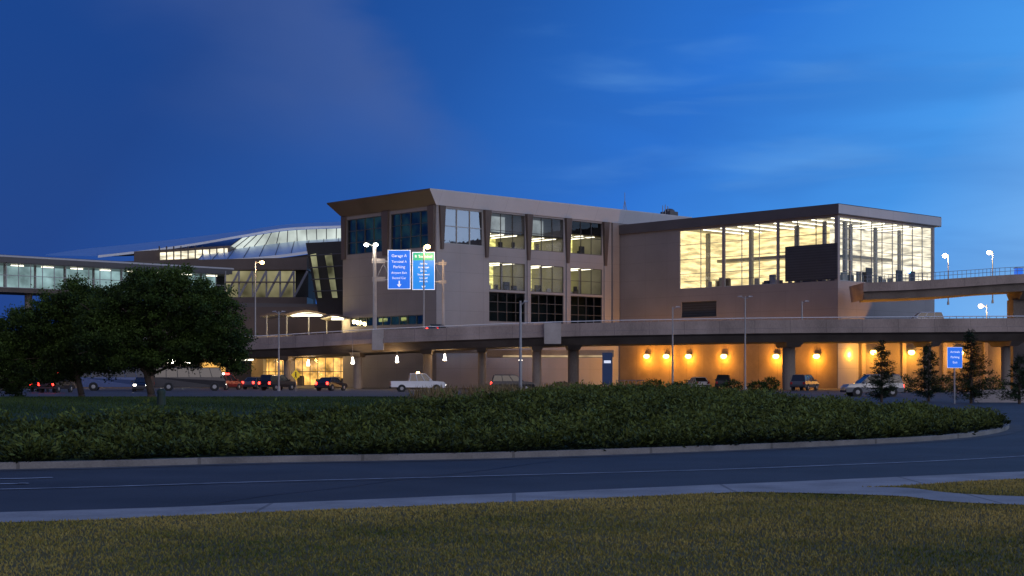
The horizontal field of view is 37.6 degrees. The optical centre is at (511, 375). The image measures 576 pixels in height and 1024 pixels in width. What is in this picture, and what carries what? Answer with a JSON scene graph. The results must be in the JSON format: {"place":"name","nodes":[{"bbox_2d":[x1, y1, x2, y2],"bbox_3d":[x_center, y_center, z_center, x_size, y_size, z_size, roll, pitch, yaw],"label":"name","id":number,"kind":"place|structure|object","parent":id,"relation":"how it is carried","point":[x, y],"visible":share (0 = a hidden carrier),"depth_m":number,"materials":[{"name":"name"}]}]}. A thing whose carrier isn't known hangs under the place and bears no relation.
{"place":"outdoors","nodes":[
{"label":"outdoors","id":0,"kind":"place"},
{"bbox_2d":[46,222,342,335],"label":"curved roof terminal","id":1,"kind":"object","parent":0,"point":[287,284],"visible":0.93,"depth_m":258.00,"materials":[{"name":"metal"}]},
{"bbox_2d":[0,387,1023,522],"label":"road","id":2,"kind":"structure","parent":0,"point":[46,494],"depth_m":26.39,"materials":[{"name":"grey asphalt"}]},
{"bbox_2d":[0,477,52,478],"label":"lane marking","id":3,"kind":"object","parent":2,"relation":"on","point":[24,478],"visible":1,"depth_m":24.68,"materials":[{"name":"paint"}]},
{"bbox_2d":[30,382,49,391],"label":"car","id":4,"kind":"object","parent":2,"relation":"on","point":[32,390],"visible":0.17,"depth_m":156.28,"materials":[{"name":"black paint"}]},
{"bbox_2d":[37,379,74,392],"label":"car","id":5,"kind":"object","parent":2,"relation":"on","point":[70,387],"visible":0.53,"depth_m":148.70,"materials":[{"name":"black paint"}]},
{"bbox_2d":[81,367,143,390],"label":"shuttle bus","id":6,"kind":"object","parent":2,"relation":"on","point":[94,383],"visible":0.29,"depth_m":168.88,"materials":[{"name":"blue paint"}]},
{"bbox_2d":[0,255,247,307],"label":"pedestrian bridge","id":7,"kind":"structure","parent":2,"relation":"on","point":[19,275],"depth_m":240.36,"materials":[{"name":"glass"}]},
{"bbox_2d":[0,348,262,387],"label":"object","id":8,"kind":"object","parent":2,"relation":"on","point":[257,364],"visible":0.07,"depth_m":212.00,"materials":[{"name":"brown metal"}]},
{"bbox_2d":[131,377,145,391],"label":"car","id":9,"kind":"object","parent":2,"relation":"on","point":[139,383],"visible":0.54,"depth_m":158.30,"materials":[{"name":"blue paint"}]},
{"bbox_2d":[154,367,226,390],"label":"shuttle bus","id":10,"kind":"object","parent":2,"relation":"on","point":[212,378],"visible":0.87,"depth_m":167.00,"materials":[{"name":"grey paint"}]},
{"bbox_2d":[121,336,342,386],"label":"arrivals hall","id":11,"kind":"structure","parent":2,"relation":"on","point":[317,369],"depth_m":228.00,"materials":[{"name":"glass"}]},
{"bbox_2d":[222,373,242,389],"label":"car","id":12,"kind":"object","parent":2,"relation":"on","point":[232,381],"visible":0.49,"depth_m":177.70,"materials":[{"name":"red paint"}]},
{"bbox_2d":[242,377,268,388],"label":"car","id":13,"kind":"object","parent":2,"relation":"on","point":[250,382],"visible":0.66,"depth_m":183.22,"materials":[{"name":"blue paint"}]},
{"bbox_2d":[258,375,296,390],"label":"car","id":14,"kind":"object","parent":2,"relation":"on","point":[265,382],"visible":0.88,"depth_m":170.44,"materials":[{"name":"black paint"}]},
{"bbox_2d":[272,311,284,390],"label":"street lamp","id":15,"kind":"object","parent":2,"relation":"on","point":[278,386],"visible":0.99,"depth_m":164.94,"materials":[{"name":"metal"}]},
{"bbox_2d":[291,370,299,379],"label":"pedestrian warning sign","id":16,"kind":"object","parent":2,"relation":"on","point":[295,374],"visible":1,"depth_m":159.99,"materials":[{"name":"metal"}]},
{"bbox_2d":[35,474,619,488],"bbox_3d":[-3.581,1.695,23.872,11.601,0.001,0.155,0,0,-19],"label":"sealed crack","id":17,"kind":"object","parent":2,"relation":"on","point":[356,480],"visible":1,"depth_m":24.37,"materials":[{"name":"black asphalt"}]},
{"bbox_2d":[314,377,346,390],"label":"car","id":18,"kind":"object","parent":2,"relation":"on","point":[330,383],"visible":1,"depth_m":166.68,"materials":[{"name":"black paint"}]},
{"bbox_2d":[215,460,558,502],"bbox_3d":[-1.525,1.695,25.008,0.148,0.001,11.356,0,0,26],"label":"sealed crack","id":19,"kind":"object","parent":2,"relation":"on","point":[370,483],"visible":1,"depth_m":23.47,"materials":[{"name":"black asphalt"}]},
{"bbox_2d":[389,372,445,391],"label":"pickup truck","id":20,"kind":"object","parent":2,"relation":"on","point":[418,379],"visible":0.87,"depth_m":156.13,"materials":[{"name":"white paint"}]},
{"bbox_2d":[0,395,991,461],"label":"grass mound","id":21,"kind":"object","parent":2,"relation":"on","point":[82,458],"depth_m":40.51,"materials":[{"name":"green plant"}]},
{"bbox_2d":[0,272,120,397],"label":"shade tree","id":22,"kind":"object","parent":21,"relation":"on","point":[36,342],"visible":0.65,"depth_m":72.28,"materials":[{"name":"green plant"}]},
{"bbox_2d":[156,388,165,405],"bbox_3d":[-11.674,0.750,50.000,0.309,0.640,0.309,0,0,0],"label":"utility post","id":23,"kind":"object","parent":21,"relation":"on","point":[161,398],"visible":0.93,"depth_m":49.89,"materials":[{"name":"green plastic"}]},
{"bbox_2d":[65,261,257,396],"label":"shade tree","id":24,"kind":"object","parent":21,"relation":"on","point":[195,327],"visible":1,"depth_m":69.09,"materials":[{"name":"green plant"}]},
{"bbox_2d":[403,380,630,399],"bbox_3d":[0.342,0.642,64.046,10.384,1.000,12.591,0,0,0],"label":"hedge","id":25,"kind":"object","parent":21,"relation":"on","point":[431,392],"depth_m":61.21,"materials":[{"name":"green plant"}]},
{"bbox_2d":[0,422,1008,468],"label":"island kerb","id":26,"kind":"structure","parent":2,"relation":"on","point":[228,460],"depth_m":30.52,"materials":[{"name":"concrete"}]},
{"bbox_2d":[0,379,1010,462],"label":"hedge","id":27,"kind":"object","parent":2,"relation":"on","point":[617,415],"visible":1,"depth_m":35.59,"materials":[{"name":"green plant"}]},
{"bbox_2d":[327,188,691,387],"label":"airport terminal","id":28,"kind":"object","parent":2,"relation":"on","point":[549,261],"visible":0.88,"depth_m":211.11,"materials":[{"name":"beige concrete"}]},
{"bbox_2d":[260,310,345,336],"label":"drop off canopy","id":29,"kind":"object","parent":28,"relation":"attached to","point":[308,313],"visible":0.91,"depth_m":218.89,"materials":[{"name":"white metal"}]},
{"bbox_2d":[347,208,601,326],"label":"window frames","id":30,"kind":"structure","parent":28,"relation":"in","point":[420,223],"depth_m":211.14,"materials":[{"name":"grey metal"}]},
{"bbox_2d":[0,424,1023,470],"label":"island gutter","id":31,"kind":"object","parent":2,"relation":"on","point":[1013,428],"visible":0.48,"depth_m":31.45,"materials":[{"name":"concrete"}]},
{"bbox_2d":[490,375,534,387],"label":"car","id":32,"kind":"object","parent":2,"relation":"on","point":[507,379],"visible":0.54,"depth_m":164.15,"materials":[{"name":"black paint"}]},
{"bbox_2d":[13,456,1017,488],"bbox_3d":[-0.583,1.692,30.105,62.516,0.001,9.776,0,0,-30],"label":"lane line","id":33,"kind":"object","parent":2,"relation":"on","point":[501,475],"visible":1,"depth_m":25.42,"materials":[{"name":"paint"}]},
{"bbox_2d":[519,300,528,388],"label":"street lamp","id":34,"kind":"object","parent":2,"relation":"on","point":[520,342],"visible":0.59,"depth_m":99.93,"materials":[{"name":"metal"}]},
{"bbox_2d":[102,316,1023,389],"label":"elevated roadway","id":35,"kind":"structure","parent":2,"relation":"on","point":[789,336],"depth_m":177.67,"materials":[{"name":"concrete"}]},
{"bbox_2d":[255,261,263,337],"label":"street lamp","id":36,"kind":"object","parent":35,"relation":"on","point":[261,262],"visible":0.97,"depth_m":199.66,"materials":[{"name":"metal"}]},
{"bbox_2d":[351,340,353,363],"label":"pendant lamp","id":37,"kind":"object","parent":35,"relation":"hanging from","point":[352,361],"visible":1,"depth_m":187.98,"materials":[{"name":"glass"}]},
{"bbox_2d":[364,243,377,328],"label":"street lamp","id":38,"kind":"object","parent":35,"relation":"on","point":[368,244],"visible":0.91,"depth_m":187.94,"materials":[{"name":"metal"}]},
{"bbox_2d":[372,247,445,328],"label":"road sign gantry","id":39,"kind":"object","parent":35,"relation":"on","point":[399,262],"visible":0.88,"depth_m":188.52,"materials":[{"name":"metal"}]},
{"bbox_2d":[423,245,429,328],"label":"street lamp","id":40,"kind":"object","parent":35,"relation":"on","point":[427,246],"visible":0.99,"depth_m":185.34,"materials":[{"name":"metal"}]},
{"bbox_2d":[426,324,448,328],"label":"car","id":41,"kind":"object","parent":35,"relation":"on","point":[436,325],"visible":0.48,"depth_m":185.03,"materials":[{"name":"black paint"}]},
{"bbox_2d":[435,350,613,357],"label":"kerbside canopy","id":42,"kind":"object","parent":35,"relation":"on","point":[544,353],"visible":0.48,"depth_m":196.00,"materials":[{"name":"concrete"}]},
{"bbox_2d":[801,300,808,318],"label":"street lamp","id":43,"kind":"object","parent":35,"relation":"on","point":[802,302],"visible":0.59,"depth_m":175.94,"materials":[{"name":"metal"}]},
{"bbox_2d":[910,312,943,318],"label":"car","id":44,"kind":"object","parent":35,"relation":"on","point":[929,314],"visible":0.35,"depth_m":173.18,"materials":[{"name":"white paint"}]},
{"bbox_2d":[978,304,986,317],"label":"street lamp","id":45,"kind":"object","parent":35,"relation":"on","point":[980,305],"visible":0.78,"depth_m":224.94,"materials":[{"name":"metal"}]},
{"bbox_2d":[602,353,611,385],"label":"banner sign","id":46,"kind":"object","parent":2,"relation":"on","point":[606,367],"visible":0.77,"depth_m":175.95,"materials":[{"name":"metal"}]},
{"bbox_2d":[616,380,643,384],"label":"barrier fence","id":47,"kind":"object","parent":2,"relation":"on","point":[629,380],"visible":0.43,"depth_m":199.96,"materials":[{"name":"metal"}]},
{"bbox_2d":[642,378,664,388],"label":"shrub","id":48,"kind":"object","parent":2,"relation":"on","point":[659,382],"visible":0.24,"depth_m":149.77,"materials":[{"name":"green plant"}]},
{"bbox_2d":[672,306,679,382],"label":"street lamp","id":49,"kind":"object","parent":2,"relation":"on","point":[672,347],"visible":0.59,"depth_m":163.93,"materials":[{"name":"metal"}]},
{"bbox_2d":[669,380,687,386],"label":"shrub","id":50,"kind":"object","parent":2,"relation":"on","point":[676,383],"visible":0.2,"depth_m":149.87,"materials":[{"name":"green plant"}]},
{"bbox_2d":[685,377,709,386],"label":"car","id":51,"kind":"object","parent":2,"relation":"on","point":[704,380],"visible":0.53,"depth_m":183.50,"materials":[{"name":"white paint"}]},
{"bbox_2d":[715,375,732,388],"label":"car","id":52,"kind":"object","parent":2,"relation":"on","point":[719,379],"visible":0.59,"depth_m":180.83,"materials":[{"name":"black paint"}]},
{"bbox_2d":[720,379,743,390],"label":"shrub","id":53,"kind":"object","parent":2,"relation":"on","point":[727,384],"visible":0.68,"depth_m":149.58,"materials":[{"name":"green plant"}]},
{"bbox_2d":[738,296,752,389],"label":"street lamp","id":54,"kind":"object","parent":2,"relation":"on","point":[745,298],"visible":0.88,"depth_m":165.94,"materials":[{"name":"metal"}]},
{"bbox_2d":[746,379,768,391],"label":"shrub","id":55,"kind":"object","parent":2,"relation":"on","point":[751,385],"visible":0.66,"depth_m":149.69,"materials":[{"name":"green plant"}]},
{"bbox_2d":[761,376,780,391],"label":"shrub","id":56,"kind":"object","parent":2,"relation":"on","point":[775,383],"visible":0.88,"depth_m":149.78,"materials":[{"name":"green plant"}]},
{"bbox_2d":[619,214,934,388],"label":"walls","id":57,"kind":"structure","parent":2,"relation":"on","point":[650,275],"depth_m":209.08,"materials":[{"name":"grey concrete"}]},
{"bbox_2d":[620,343,837,388],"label":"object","id":58,"kind":"structure","parent":57,"relation":"attached to","point":[708,363],"depth_m":209.28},
{"bbox_2d":[773,353,778,358],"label":"wall lamp","id":59,"kind":"object","parent":57,"relation":"attached to","point":[775,355],"visible":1,"depth_m":202.28,"materials":[{"name":"glass"}]},
{"bbox_2d":[619,203,940,234],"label":"roof","id":60,"kind":"structure","parent":57,"relation":"on","point":[830,209],"depth_m":206.01,"materials":[{"name":"metal"}]},
{"bbox_2d":[681,217,930,317],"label":"windows","id":61,"kind":"structure","parent":57,"relation":"on","point":[750,261],"depth_m":214.99,"materials":[{"name":"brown glass"}]},
{"bbox_2d":[680,217,931,288],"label":"window frames","id":62,"kind":"structure","parent":57,"relation":"attached to","point":[816,261],"depth_m":200.42,"materials":[{"name":"grey metal"}]},
{"bbox_2d":[813,353,819,358],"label":"wall lamp","id":63,"kind":"object","parent":57,"relation":"attached to","point":[816,355],"visible":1,"depth_m":197.47,"materials":[{"name":"glass"}]},
{"bbox_2d":[908,349,914,354],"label":"wall lamp","id":64,"kind":"object","parent":57,"relation":"attached to","point":[911,351],"visible":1,"depth_m":198.08,"materials":[{"name":"glass"}]},
{"bbox_2d":[790,375,818,390],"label":"car","id":65,"kind":"object","parent":2,"relation":"on","point":[807,382],"visible":1,"depth_m":168.29,"materials":[{"name":"grey paint"}]},
{"bbox_2d":[697,451,1019,468],"bbox_3d":[7.550,1.695,30.517,11.321,0.001,0.262,0,0,-38],"label":"lane line","id":66,"kind":"object","parent":2,"relation":"on","point":[858,460],"visible":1,"depth_m":29.96,"materials":[{"name":"white paint"}]},
{"bbox_2d":[840,374,904,396],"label":"car","id":67,"kind":"object","parent":2,"relation":"on","point":[854,389],"visible":0.7,"depth_m":121.16,"materials":[{"name":"silver paint"}]},
{"bbox_2d":[860,340,899,401],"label":"pine tree","id":68,"kind":"object","parent":2,"relation":"on","point":[884,376],"visible":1,"depth_m":94.89,"materials":[{"name":"green plant"}]},
{"bbox_2d":[900,373,917,392],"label":"shrub","id":69,"kind":"object","parent":2,"relation":"on","point":[908,379],"visible":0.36,"depth_m":149.60,"materials":[{"name":"green plant"}]},
{"bbox_2d":[906,343,948,401],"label":"pine tree","id":70,"kind":"object","parent":2,"relation":"on","point":[928,385],"visible":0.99,"depth_m":97.96,"materials":[{"name":"green plant"}]},
{"bbox_2d":[859,343,1000,387],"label":"wall","id":71,"kind":"structure","parent":2,"relation":"on","point":[906,362],"depth_m":199.00,"materials":[{"name":"concrete"}]},
{"bbox_2d":[935,375,957,392],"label":"shrub","id":72,"kind":"object","parent":2,"relation":"on","point":[946,384],"visible":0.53,"depth_m":149.67,"materials":[{"name":"green plant"}]},
{"bbox_2d":[947,347,961,403],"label":"wayfinding sign","id":73,"kind":"object","parent":2,"relation":"on","point":[954,357],"visible":1,"depth_m":89.97,"materials":[{"name":"metal"}]},
{"bbox_2d":[936,329,1003,402],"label":"pine tree","id":74,"kind":"object","parent":2,"relation":"on","point":[968,383],"visible":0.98,"depth_m":91.81,"materials":[{"name":"green plant"}]},
{"bbox_2d":[980,374,1007,389],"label":"shrub","id":75,"kind":"object","parent":2,"relation":"on","point":[995,378],"visible":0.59,"depth_m":149.71,"materials":[{"name":"green plant"}]},
{"bbox_2d":[973,390,1023,402],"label":"concrete barrier","id":76,"kind":"object","parent":2,"relation":"on","point":[993,398],"visible":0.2,"depth_m":94.79,"materials":[{"name":"grey concrete"}]},
{"bbox_2d":[996,353,1023,403],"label":"pine tree","id":77,"kind":"object","parent":2,"relation":"on","point":[1017,386],"visible":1,"depth_m":89.91,"materials":[{"name":"green plant"}]},
{"bbox_2d":[0,478,1023,575],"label":"lawn","id":78,"kind":"structure","parent":0,"point":[550,572],"depth_m":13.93,"materials":[{"name":"plant"}]},
{"bbox_2d":[0,471,1023,522],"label":"pavement","id":79,"kind":"structure","parent":0,"point":[38,516],"depth_m":19.30,"materials":[{"name":"concrete"}]},
{"bbox_2d":[0,0,1023,329],"label":"sky","id":80,"kind":"structure","parent":0,"point":[123,122],"materials":[{"name":"blue"}]},
{"bbox_2d":[712,487,1023,504],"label":"footpath","id":81,"kind":"structure","parent":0,"point":[944,496],"depth_m":20.01,"materials":[{"name":"concrete"}]},
{"bbox_2d":[849,266,1023,387],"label":"ramp","id":82,"kind":"structure","parent":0,"point":[1010,286],"depth_m":187.25,"materials":[{"name":"concrete"}]},
{"bbox_2d":[942,254,948,304],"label":"street lamp","id":83,"kind":"object","parent":82,"relation":"on","point":[944,255],"visible":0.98,"depth_m":239.90,"materials":[{"name":"metal"}]},
{"bbox_2d":[987,251,993,302],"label":"street lamp","id":84,"kind":"object","parent":82,"relation":"on","point":[989,253],"visible":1,"depth_m":234.93,"materials":[{"name":"metal"}]},
{"bbox_2d":[1013,267,1022,273],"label":"sign","id":85,"kind":"object","parent":82,"relation":"on","point":[1018,268],"visible":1,"depth_m":186.30,"materials":[{"name":"metal"}]}
]}

